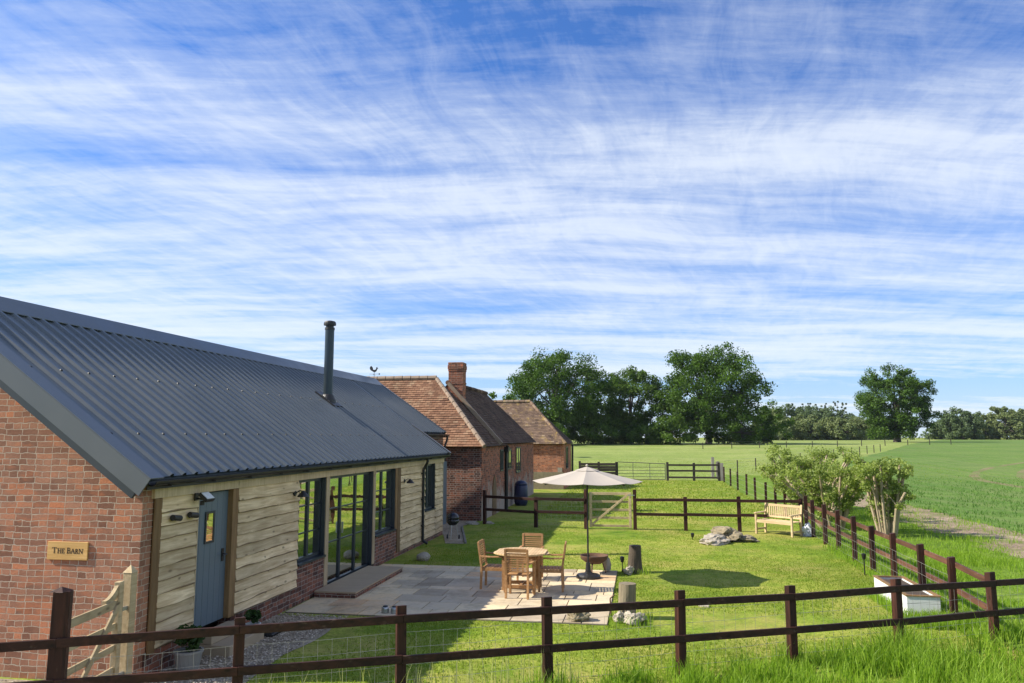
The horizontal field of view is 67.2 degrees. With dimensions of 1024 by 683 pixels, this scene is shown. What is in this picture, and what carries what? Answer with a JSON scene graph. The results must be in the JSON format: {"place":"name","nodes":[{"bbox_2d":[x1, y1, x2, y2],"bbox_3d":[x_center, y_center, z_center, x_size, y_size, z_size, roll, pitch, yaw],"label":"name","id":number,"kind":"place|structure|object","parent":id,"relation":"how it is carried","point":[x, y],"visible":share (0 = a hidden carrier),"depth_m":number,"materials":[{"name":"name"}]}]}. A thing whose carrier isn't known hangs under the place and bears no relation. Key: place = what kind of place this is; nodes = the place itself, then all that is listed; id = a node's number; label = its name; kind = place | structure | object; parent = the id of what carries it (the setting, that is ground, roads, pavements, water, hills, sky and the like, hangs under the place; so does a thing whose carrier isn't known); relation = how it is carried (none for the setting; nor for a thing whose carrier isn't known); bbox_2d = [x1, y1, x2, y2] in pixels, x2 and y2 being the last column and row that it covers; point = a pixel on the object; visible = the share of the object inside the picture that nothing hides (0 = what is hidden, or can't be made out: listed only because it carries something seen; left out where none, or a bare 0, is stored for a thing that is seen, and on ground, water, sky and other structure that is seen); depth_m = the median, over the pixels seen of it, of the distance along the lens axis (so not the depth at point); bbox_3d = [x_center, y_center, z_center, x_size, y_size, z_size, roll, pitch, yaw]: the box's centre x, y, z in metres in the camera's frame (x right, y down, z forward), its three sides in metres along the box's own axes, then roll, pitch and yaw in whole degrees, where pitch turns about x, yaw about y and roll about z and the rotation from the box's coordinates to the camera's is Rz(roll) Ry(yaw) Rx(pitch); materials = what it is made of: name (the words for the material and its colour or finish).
{"place":"outdoors","nodes":[
{"label":"outdoors","id":0,"kind":"place"},
{"bbox_2d":[0,613,347,682],"bbox_3d":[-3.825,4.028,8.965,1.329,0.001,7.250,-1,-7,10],"label":"gravel path","id":1,"kind":"structure","parent":0,"point":[317,636],"depth_m":10.67,"materials":[{"name":"grey gravel"}]},
{"bbox_2d":[173,623,204,670],"bbox_3d":[-4.057,3.839,9.671,0.404,0.561,0.446,2,-7,-16],"label":"plant pot","id":2,"kind":"object","parent":1,"relation":"on","point":[185,657],"visible":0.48,"depth_m":9.57,"materials":[{"name":"grey ceramic"}]},
{"bbox_2d":[200,621,263,656],"bbox_3d":[-3.909,4.124,10.705,0.515,0.290,0.950,-1,-7,10],"label":"door step","id":3,"kind":"object","parent":1,"relation":"on","point":[214,643],"depth_m":10.32,"materials":[{"name":"stone"}]},
{"bbox_2d":[243,609,261,624],"bbox_3d":[-3.837,4.149,11.400,0.270,0.371,0.302,2,-7,-14],"label":"plant pot","id":4,"kind":"object","parent":1,"relation":"on","point":[254,616],"visible":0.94,"depth_m":11.36,"materials":[{"name":"green plant"}]},
{"bbox_2d":[227,642,586,682],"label":"seed grass","id":5,"kind":"structure","parent":0,"point":[506,675],"depth_m":8.67,"materials":[{"name":"green plant"}]},
{"bbox_2d":[285,564,617,625],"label":"patio","id":6,"kind":"structure","parent":0,"point":[426,587],"depth_m":14.16,"materials":[{"name":"stone"}]},
{"bbox_2d":[314,566,402,597],"bbox_3d":[-2.961,4.732,15.246,0.790,0.110,2.800,-1,-7,10],"label":"patio step","id":7,"kind":"object","parent":6,"relation":"on","point":[359,582],"visible":1,"depth_m":14.78,"materials":[{"name":"stone"}]},
{"bbox_2d":[477,539,507,589],"bbox_3d":[-0.347,4.298,14.876,0.570,0.885,0.525,-1,-7,11],"label":"garden armchair","id":8,"kind":"object","parent":6,"relation":"on","point":[486,567],"visible":0.77,"depth_m":14.72,"materials":[{"name":"brown wood"}]},
{"bbox_2d":[503,548,536,599],"bbox_3d":[0.136,4.194,14.042,0.525,0.885,0.570,-2,-7,13],"label":"garden armchair","id":9,"kind":"object","parent":6,"relation":"on","point":[525,571],"visible":1,"depth_m":13.86,"materials":[{"name":"brown wood"}]},
{"bbox_2d":[494,547,548,593],"bbox_3d":[0.179,4.339,14.576,1.064,0.728,1.064,-1,-7,10],"label":"garden table","id":10,"kind":"object","parent":6,"relation":"on","point":[534,553],"visible":0.66,"depth_m":14.44,"materials":[{"name":"brown wood"}]},
{"bbox_2d":[517,533,544,579],"bbox_3d":[0.383,4.409,15.777,0.525,0.885,0.570,-1,-7,11],"label":"garden armchair","id":11,"kind":"object","parent":6,"relation":"on","point":[537,542],"visible":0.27,"depth_m":16.03,"materials":[{"name":"brown wood"}]},
{"bbox_2d":[536,541,566,591],"bbox_3d":[0.760,4.272,14.671,0.570,0.885,0.525,-1,-7,6],"label":"garden armchair","id":12,"kind":"object","parent":6,"relation":"on","point":[552,569],"visible":0.94,"depth_m":14.47,"materials":[{"name":"brown wood"}]},
{"bbox_2d":[566,612,590,621],"bbox_3d":[1.050,4.299,12.189,0.393,0.218,0.304,0,-7,1],"label":"garden stone","id":13,"kind":"object","parent":6,"relation":"on","point":[572,617],"visible":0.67,"depth_m":12.08,"materials":[{"name":"beige stone"}]},
{"bbox_2d":[533,464,642,579],"bbox_3d":[1.570,3.717,15.991,2.125,2.310,2.125,-4,-8,32],"label":"garden parasol","id":14,"kind":"object","parent":6,"relation":"on","point":[586,475],"visible":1,"depth_m":15.68,"materials":[{"name":"beige fabric"}]},
{"bbox_2d":[580,553,607,572],"bbox_3d":[1.754,4.745,16.414,0.600,0.381,0.600,-1,-7,10],"label":"fire bowl","id":15,"kind":"object","parent":6,"relation":"on","point":[597,558],"visible":0.91,"depth_m":16.26,"materials":[{"name":"metal"}]},
{"bbox_2d":[603,557,610,570],"bbox_3d":[2.059,4.798,16.653,0.162,0.275,0.225,-4,-8,27],"label":"garden stone","id":16,"kind":"object","parent":6,"relation":"on","point":[607,564],"visible":0.74,"depth_m":16.57,"materials":[{"name":"grey stone"}]},
{"bbox_2d":[443,520,467,543],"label":"yard path","id":17,"kind":"structure","parent":0,"point":[453,536],"depth_m":23.22,"materials":[{"name":"grey stone"}]},
{"bbox_2d":[446,511,459,539],"bbox_3d":[-1.700,5.253,22.010,0.383,0.792,0.398,-1,-7,10],"label":"kettle barbecue","id":18,"kind":"object","parent":17,"relation":"on","point":[452,518],"visible":1,"depth_m":21.92,"materials":[{"name":"black metal"}]},
{"bbox_2d":[0,438,1023,682],"bbox_3d":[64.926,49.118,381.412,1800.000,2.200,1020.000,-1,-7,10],"label":"ground","id":19,"kind":"structure","parent":0,"point":[706,622],"depth_m":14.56,"materials":[{"name":"green plant"}]},
{"bbox_2d":[119,565,137,673],"bbox_3d":[-4.377,3.330,8.752,0.120,1.545,0.120,-1,-7,10],"label":"gate hanging post","id":20,"kind":"object","parent":19,"relation":"on","point":[130,574],"visible":0.83,"depth_m":8.74,"materials":[{"name":"beige wood"}]},
{"bbox_2d":[67,581,127,677],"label":"wooden gate","id":21,"kind":"structure","parent":20,"relation":"attached to","point":[113,600],"depth_m":8.39,"materials":[{"name":"wood"}]},
{"bbox_2d":[0,296,450,679],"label":"barn","id":22,"kind":"structure","parent":19,"relation":"on","point":[121,444],"depth_m":11.31,"materials":[{"name":"grey metal"}]},
{"bbox_2d":[47,541,88,560],"bbox_3d":[-5.429,2.558,9.411,0.550,0.216,0.023,-1,-7,10],"label":"house sign","id":23,"kind":"object","parent":22,"relation":"attached to","point":[59,550],"visible":1,"depth_m":9.40,"materials":[{"name":"brown wood"}]},
{"bbox_2d":[170,515,182,520],"bbox_3d":[-4.309,2.263,9.875,0.087,0.097,0.180,-1,-7,10],"label":"wall spotlight","id":24,"kind":"object","parent":22,"relation":"attached to","point":[176,517],"depth_m":9.82,"materials":[{"name":"black metal"}]},
{"bbox_2d":[194,492,214,504],"bbox_3d":[-4.149,2.114,10.356,0.230,0.174,0.200,-1,-7,10],"label":"floodlight","id":25,"kind":"object","parent":22,"relation":"attached to","point":[206,496],"visible":1,"depth_m":10.33,"materials":[{"name":"black metal"}]},
{"bbox_2d":[194,490,227,627],"bbox_3d":[-4.251,3.047,10.838,0.151,1.820,0.866,-1,-7,10],"label":"plank door","id":26,"kind":"structure","parent":22,"relation":"in","point":[212,524],"depth_m":10.88,"materials":[{"name":"blue paint"}]},
{"bbox_2d":[297,477,325,561],"bbox_3d":[-3.724,3.234,14.069,0.155,1.435,1.170,-1,-7,10],"label":"window","id":27,"kind":"structure","parent":22,"relation":"in","point":[311,532],"depth_m":14.30,"materials":[{"name":"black glass"}]},
{"bbox_2d":[327,471,372,584],"bbox_3d":[-3.393,3.795,15.972,0.155,2.080,2.460,-1,-7,10],"label":"french door","id":28,"kind":"structure","parent":22,"relation":"in","point":[351,495],"depth_m":16.13,"materials":[{"name":"black glass"}]},
{"bbox_2d":[375,468,395,533],"bbox_3d":[-3.043,3.730,18.069,0.155,1.435,1.415,-1,-7,10],"label":"window","id":29,"kind":"structure","parent":22,"relation":"in","point":[385,479],"depth_m":18.36,"materials":[{"name":"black glass"}]},
{"bbox_2d":[424,463,434,509],"bbox_3d":[-2.402,4.113,21.849,0.155,1.265,1.070,-1,-7,10],"label":"window","id":30,"kind":"structure","parent":22,"relation":"in","point":[430,469],"depth_m":22.25,"materials":[{"name":"clear glass"}]},
{"bbox_2d":[443,461,446,524],"bbox_3d":[-2.353,5.089,25.716,0.145,2.130,0.780,-1,-7,10],"label":"rear door","id":31,"kind":"structure","parent":22,"relation":"in","point":[445,462],"depth_m":25.86,"materials":[{"name":"grey paint"}]},
{"bbox_2d":[416,552,430,560],"bbox_3d":[-2.104,5.092,18.273,0.333,0.201,0.410,3,-8,-23],"label":"garden stone","id":32,"kind":"object","parent":19,"relation":"on","point":[423,556],"visible":0.98,"depth_m":18.13,"materials":[{"name":"grey stone"}]},
{"bbox_2d":[367,375,509,520],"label":"brick outbuilding","id":33,"kind":"structure","parent":19,"relation":"on","point":[477,462],"depth_m":28.16,"materials":[{"name":"orange ceramic"}]},
{"bbox_2d":[492,476,496,514],"bbox_3d":[-0.660,5.854,29.124,0.030,1.550,0.700,-1,-7,10],"label":"plank door","id":34,"kind":"structure","parent":33,"relation":"in","point":[494,488],"depth_m":29.06,"materials":[{"name":"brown wood"}]},
{"bbox_2d":[500,449,503,470],"bbox_3d":[-0.416,4.749,30.778,0.055,0.850,0.650,-1,-7,10],"label":"window","id":35,"kind":"structure","parent":33,"relation":"in","point":[501,451],"depth_m":30.79,"materials":[{"name":"clear glass"}]},
{"bbox_2d":[445,362,535,506],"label":"brick cottage","id":36,"kind":"structure","parent":19,"relation":"on","point":[497,422],"depth_m":33.74,"materials":[{"name":"ceramic"}]},
{"bbox_2d":[508,449,511,469],"bbox_3d":[-0.133,4.956,32.442,0.055,0.850,1.150,-1,-7,10],"label":"window","id":37,"kind":"structure","parent":36,"relation":"in","point":[509,453],"depth_m":32.78,"materials":[{"name":"clear glass"}]},
{"bbox_2d":[516,447,520,472],"bbox_3d":[0.279,5.355,34.851,0.055,1.150,1.200,-1,-7,10],"label":"window","id":38,"kind":"structure","parent":36,"relation":"in","point":[518,449],"depth_m":34.82,"materials":[{"name":"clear glass"}]},
{"bbox_2d":[0,572,1023,682],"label":"post and rail fence","id":39,"kind":"object","parent":19,"relation":"on","point":[59,642],"visible":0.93,"depth_m":8.61,"materials":[{"name":"wood"}]},
{"bbox_2d":[514,480,527,505],"bbox_3d":[0.383,6.476,32.957,0.600,1.060,0.600,-1,-7,10],"label":"water butt","id":40,"kind":"object","parent":19,"relation":"on","point":[520,488],"visible":0.97,"depth_m":32.73,"materials":[{"name":"blue plastic"}]},
{"bbox_2d":[493,400,572,488],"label":"tiled barn","id":41,"kind":"structure","parent":19,"relation":"on","point":[552,455],"depth_m":43.81,"materials":[{"name":"brown tile"}]},
{"bbox_2d":[483,489,586,528],"bbox_3d":[0.660,5.458,25.109,3.686,1.349,0.389,-3,-8,23],"label":"post and rail fence","id":42,"kind":"object","parent":19,"relation":"on","point":[536,511],"visible":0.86,"depth_m":24.88,"materials":[{"name":"wood"}]},
{"bbox_2d":[579,461,617,475],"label":"board fence","id":43,"kind":"object","parent":19,"relation":"on","point":[606,466],"visible":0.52,"depth_m":51.28,"materials":[{"name":"wood"}]},
{"bbox_2d":[618,462,665,479],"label":"metal gate","id":44,"kind":"structure","parent":43,"relation":"attached to","point":[644,473],"depth_m":50.96,"materials":[{"name":"grey metal"}]},
{"bbox_2d":[613,611,623,622],"bbox_3d":[1.704,4.341,12.182,0.226,0.161,0.319,-1,-7,9],"label":"garden stone","id":45,"kind":"object","parent":19,"relation":"on","point":[616,616],"visible":0.77,"depth_m":12.08,"materials":[{"name":"white stone"}]},
{"bbox_2d":[618,582,635,612],"bbox_3d":[1.861,4.211,12.427,0.307,0.601,0.326,-1,-7,10],"label":"log stump","id":46,"kind":"object","parent":19,"relation":"on","point":[627,591],"visible":0.52,"depth_m":12.33,"materials":[{"name":"beige wood"}]},
{"bbox_2d":[623,566,634,574],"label":"garden stone","id":47,"kind":"object","parent":19,"relation":"on","point":[629,570],"visible":1,"depth_m":16.33,"materials":[{"name":"grey stone"}]},
{"bbox_2d":[622,611,643,625],"bbox_3d":[1.876,4.318,12.064,0.299,0.193,0.353,2,-7,-19],"label":"garden stone","id":48,"kind":"object","parent":19,"relation":"on","point":[633,617],"visible":0.9,"depth_m":11.96,"materials":[{"name":"white stone"}]},
{"bbox_2d":[627,545,642,573],"bbox_3d":[2.657,4.724,16.644,0.375,0.621,0.400,-1,-7,10],"label":"log stump","id":49,"kind":"object","parent":19,"relation":"on","point":[634,557],"visible":0.88,"depth_m":16.53,"materials":[{"name":"grey wood"}]},
{"bbox_2d":[666,462,720,480],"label":"paddock fence","id":50,"kind":"object","parent":19,"relation":"on","point":[693,470],"visible":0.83,"depth_m":50.47,"materials":[{"name":"wood"}]},
{"bbox_2d":[392,602,1023,682],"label":"long grass","id":51,"kind":"structure","parent":19,"relation":"on","point":[907,655],"depth_m":9.30,"materials":[{"name":"green plant"}]},
{"bbox_2d":[699,533,730,545],"bbox_3d":[5.644,5.453,21.301,0.780,0.270,1.386,-3,-8,25],"label":"boulder","id":52,"kind":"object","parent":19,"relation":"on","point":[712,539],"visible":0.92,"depth_m":20.95,"materials":[{"name":"stone"}]},
{"bbox_2d":[711,526,742,539],"bbox_3d":[6.016,5.383,21.793,0.774,0.341,1.207,2,-7,-13],"label":"boulder","id":53,"kind":"object","parent":52,"relation":"on","point":[730,533],"visible":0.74,"depth_m":21.47,"materials":[{"name":"stone"}]},
{"bbox_2d":[633,490,803,531],"bbox_3d":[6.359,5.309,23.920,5.132,1.352,0.172,-1,-7,9],"label":"post and rail fence","id":54,"kind":"object","parent":19,"relation":"on","point":[738,500],"visible":0.8,"depth_m":23.92,"materials":[{"name":"brown wood"}]},
{"bbox_2d":[589,492,634,527],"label":"wooden gate","id":55,"kind":"structure","parent":54,"relation":"attached to","point":[602,516],"depth_m":24.45,"materials":[{"name":"wood"}]},
{"bbox_2d":[731,534,759,541],"bbox_3d":[6.488,5.525,21.614,0.919,0.195,0.637,-3,-8,22],"label":"boulder","id":56,"kind":"object","parent":19,"relation":"on","point":[747,538],"visible":0.7,"depth_m":21.41,"materials":[{"name":"stone"}]},
{"bbox_2d":[579,430,969,438],"bbox_3d":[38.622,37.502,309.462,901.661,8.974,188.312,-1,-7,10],"label":"distant wood","id":57,"kind":"object","parent":19,"relation":"on","point":[923,435],"visible":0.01,"depth_m":303.48,"materials":[{"name":"green plant"}]},
{"bbox_2d":[533,459,1020,521],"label":"meadow grass","id":58,"kind":"structure","parent":19,"relation":"on","point":[692,484],"depth_m":37.45,"materials":[{"name":"green plant"}]},
{"bbox_2d":[754,503,802,537],"bbox_3d":[7.977,5.327,23.059,0.632,0.903,1.270,6,-9,-38],"label":"garden bench","id":59,"kind":"object","parent":19,"relation":"on","point":[791,512],"visible":1,"depth_m":23.10,"materials":[{"name":"brown wood"}]},
{"bbox_2d":[607,563,988,630],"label":"grass tufts","id":60,"kind":"object","parent":19,"relation":"on","point":[881,600],"visible":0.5,"depth_m":12.05,"materials":[{"name":"green plant"}]},
{"bbox_2d":[756,443,841,510],"bbox_3d":[11.741,5.403,30.549,3.800,2.755,3.157,4,-8,-27],"label":"coppiced shrub","id":61,"kind":"object","parent":19,"relation":"on","point":[819,454],"visible":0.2,"depth_m":30.85,"materials":[{"name":"green plant"}]},
{"bbox_2d":[802,522,810,536],"bbox_3d":[8.671,5.537,22.707,0.291,0.419,0.340,2,-7,-14],"label":"plastic sack","id":62,"kind":"object","parent":19,"relation":"on","point":[806,529],"visible":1,"depth_m":22.60,"materials":[{"name":"white plastic"}]},
{"bbox_2d":[761,446,858,520],"bbox_3d":[10.531,5.041,27.250,3.373,2.650,3.128,0,-7,0],"label":"coppiced shrub","id":63,"kind":"object","parent":19,"relation":"on","point":[832,479],"visible":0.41,"depth_m":27.36,"materials":[{"name":"green plant"}]},
{"bbox_2d":[774,458,870,529],"bbox_3d":[10.011,4.840,24.360,3.348,2.337,2.612,-1,-7,10],"label":"coppiced shrub","id":64,"kind":"object","parent":19,"relation":"on","point":[846,497],"visible":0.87,"depth_m":24.04,"materials":[{"name":"green plant"}]},
{"bbox_2d":[715,475,1023,650],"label":"verge","id":65,"kind":"structure","parent":19,"relation":"on","point":[760,493],"depth_m":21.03,"materials":[{"name":"green plant"}]},
{"bbox_2d":[723,467,798,510],"bbox_3d":[11.521,7.069,37.274,0.170,1.147,24.190,-1,-7,10],"label":"wire fence","id":66,"kind":"object","parent":65,"relation":"on","point":[765,490],"visible":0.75,"depth_m":35.54,"materials":[{"name":"wood"}]},
{"bbox_2d":[850,452,915,535],"bbox_3d":[10.934,4.544,22.810,1.820,2.530,2.434,-1,-7,10],"label":"coppiced shrub","id":67,"kind":"object","parent":19,"relation":"on","point":[886,505],"visible":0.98,"depth_m":22.37,"materials":[{"name":"green plant"}]},
{"bbox_2d":[762,474,1023,557],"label":"headland","id":68,"kind":"structure","parent":19,"relation":"on","point":[975,531],"depth_m":24.42,"materials":[{"name":"soil"}]},
{"bbox_2d":[803,496,986,613],"bbox_3d":[7.929,4.556,17.325,0.155,1.223,12.656,-1,-7,10],"label":"post and rail fence","id":69,"kind":"object","parent":19,"relation":"on","point":[950,562],"visible":0.83,"depth_m":15.27,"materials":[{"name":"wood"}]},
{"bbox_2d":[873,575,941,614],"bbox_3d":[6.845,4.448,13.398,0.540,0.410,1.850,-1,-7,10],"label":"trough planter","id":70,"kind":"object","parent":19,"relation":"on","point":[931,597],"visible":0.59,"depth_m":12.61,"materials":[{"name":"white wood"}]},
{"bbox_2d":[0,0,1023,437],"label":"sky","id":71,"kind":"structure","parent":0,"point":[828,192],"materials":[{"name":"blue"}]},
{"bbox_2d":[569,439,1017,479],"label":"meadow","id":72,"kind":"structure","parent":0,"point":[690,452],"depth_m":100.67,"materials":[{"name":"grass"}]},
{"bbox_2d":[488,391,514,399],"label":"garden tree","id":73,"kind":"object","parent":72,"relation":"on","point":[493,396],"visible":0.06,"depth_m":90.31,"materials":[{"name":"green plant"}]},
{"bbox_2d":[502,346,618,440],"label":"oak tree","id":74,"kind":"object","parent":72,"relation":"on","point":[526,385],"visible":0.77,"depth_m":145.76,"materials":[{"name":"green plant"}]},
{"bbox_2d":[553,422,569,437],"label":"dark bush","id":75,"kind":"object","parent":72,"relation":"on","point":[560,427],"visible":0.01,"depth_m":136.45,"materials":[{"name":"green plant"}]},
{"bbox_2d":[566,410,621,444],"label":"dark bush","id":76,"kind":"object","parent":72,"relation":"on","point":[592,437],"visible":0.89,"depth_m":145.75,"materials":[{"name":"green plant"}]},
{"bbox_2d":[582,410,639,443],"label":"dark bush","id":77,"kind":"object","parent":72,"relation":"on","point":[625,414],"visible":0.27,"depth_m":151.33,"materials":[{"name":"green plant"}]},
{"bbox_2d":[595,365,667,443],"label":"oak tree","id":78,"kind":"object","parent":72,"relation":"on","point":[625,389],"visible":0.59,"depth_m":153.97,"materials":[{"name":"green plant"}]},
{"bbox_2d":[619,421,673,444],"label":"dark bush","id":79,"kind":"object","parent":72,"relation":"on","point":[627,432],"visible":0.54,"depth_m":145.91,"materials":[{"name":"green plant"}]},
{"bbox_2d":[633,414,708,444],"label":"dark bush","id":80,"kind":"object","parent":72,"relation":"on","point":[664,424],"visible":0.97,"depth_m":142.70,"materials":[{"name":"green plant"}]},
{"bbox_2d":[647,341,777,443],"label":"oak tree","id":81,"kind":"object","parent":72,"relation":"on","point":[702,407],"visible":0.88,"depth_m":145.75,"materials":[{"name":"green plant"}]},
{"bbox_2d":[708,404,787,444],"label":"dark bush","id":82,"kind":"object","parent":72,"relation":"on","point":[739,437],"visible":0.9,"depth_m":143.27,"materials":[{"name":"green plant"}]},
{"bbox_2d":[721,399,794,442],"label":"dark bush","id":83,"kind":"object","parent":72,"relation":"on","point":[768,423],"visible":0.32,"depth_m":157.54,"materials":[{"name":"green plant"}]},
{"bbox_2d":[750,408,801,439],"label":"hedge tree","id":84,"kind":"object","parent":72,"relation":"on","point":[790,428],"visible":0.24,"depth_m":227.94,"materials":[{"name":"green plant"}]},
{"bbox_2d":[770,403,812,435],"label":"hedge tree","id":85,"kind":"object","parent":72,"relation":"on","point":[789,410],"visible":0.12,"depth_m":258.35,"materials":[{"name":"green plant"}]},
{"bbox_2d":[727,445,880,471],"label":"wire fence","id":86,"kind":"object","parent":72,"relation":"on","point":[802,452],"visible":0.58,"depth_m":76.99,"materials":[{"name":"wood"}]},
{"bbox_2d":[785,413,835,439],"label":"hedge tree","id":87,"kind":"object","parent":72,"relation":"on","point":[807,424],"visible":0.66,"depth_m":234.45,"materials":[{"name":"green plant"}]},
{"bbox_2d":[791,405,833,430],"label":"hedge tree","id":88,"kind":"object","parent":72,"relation":"on","point":[816,412],"visible":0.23,"depth_m":262.56,"materials":[{"name":"green plant"}]},
{"bbox_2d":[702,439,951,448],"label":"wire fence","id":89,"kind":"object","parent":72,"relation":"on","point":[861,441],"visible":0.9,"depth_m":127.71,"materials":[{"name":"brown wood"}]},
{"bbox_2d":[810,405,854,430],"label":"hedge tree","id":90,"kind":"object","parent":72,"relation":"on","point":[839,414],"visible":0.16,"depth_m":259.29,"materials":[{"name":"green plant"}]},
{"bbox_2d":[820,416,867,439],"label":"hedge tree","id":91,"kind":"object","parent":72,"relation":"on","point":[843,426],"visible":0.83,"depth_m":231.24,"materials":[{"name":"green plant"}]},
{"bbox_2d":[835,416,883,439],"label":"hedge tree","id":92,"kind":"object","parent":72,"relation":"on","point":[859,422],"visible":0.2,"depth_m":242.40,"materials":[{"name":"green plant"}]},
{"bbox_2d":[854,362,943,441],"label":"oak tree","id":93,"kind":"object","parent":72,"relation":"on","point":[876,409],"visible":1,"depth_m":172.09,"materials":[{"name":"green plant"}]},
{"bbox_2d":[924,422,955,439],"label":"tree","id":94,"kind":"object","parent":72,"relation":"on","point":[937,432],"visible":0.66,"depth_m":258.71,"materials":[{"name":"green plant"}]},
{"bbox_2d":[938,406,987,439],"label":"tree","id":95,"kind":"object","parent":72,"relation":"on","point":[966,431],"visible":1,"depth_m":250.85,"materials":[{"name":"green plant"}]},
{"bbox_2d":[968,413,1000,438],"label":"tree","id":96,"kind":"object","parent":72,"relation":"on","point":[984,418],"visible":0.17,"depth_m":264.25,"materials":[{"name":"green plant"}]},
{"bbox_2d":[985,406,1023,439],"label":"tree","id":97,"kind":"object","parent":72,"relation":"on","point":[1002,429],"visible":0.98,"depth_m":251.78,"materials":[{"name":"green plant"}]},
{"bbox_2d":[1006,408,1023,435],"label":"tree","id":98,"kind":"object","parent":72,"relation":"on","point":[1020,411],"visible":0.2,"depth_m":259.38,"materials":[{"name":"green plant"}]},
{"bbox_2d":[828,440,1023,534],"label":"crop field","id":99,"kind":"structure","parent":0,"point":[966,457],"depth_m":59.13,"materials":[{"name":"green plant"}]},
{"bbox_2d":[969,462,1023,487],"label":"track","id":100,"kind":"structure","parent":0,"point":[974,474],"depth_m":55.48,"materials":[{"name":"beige soil"}]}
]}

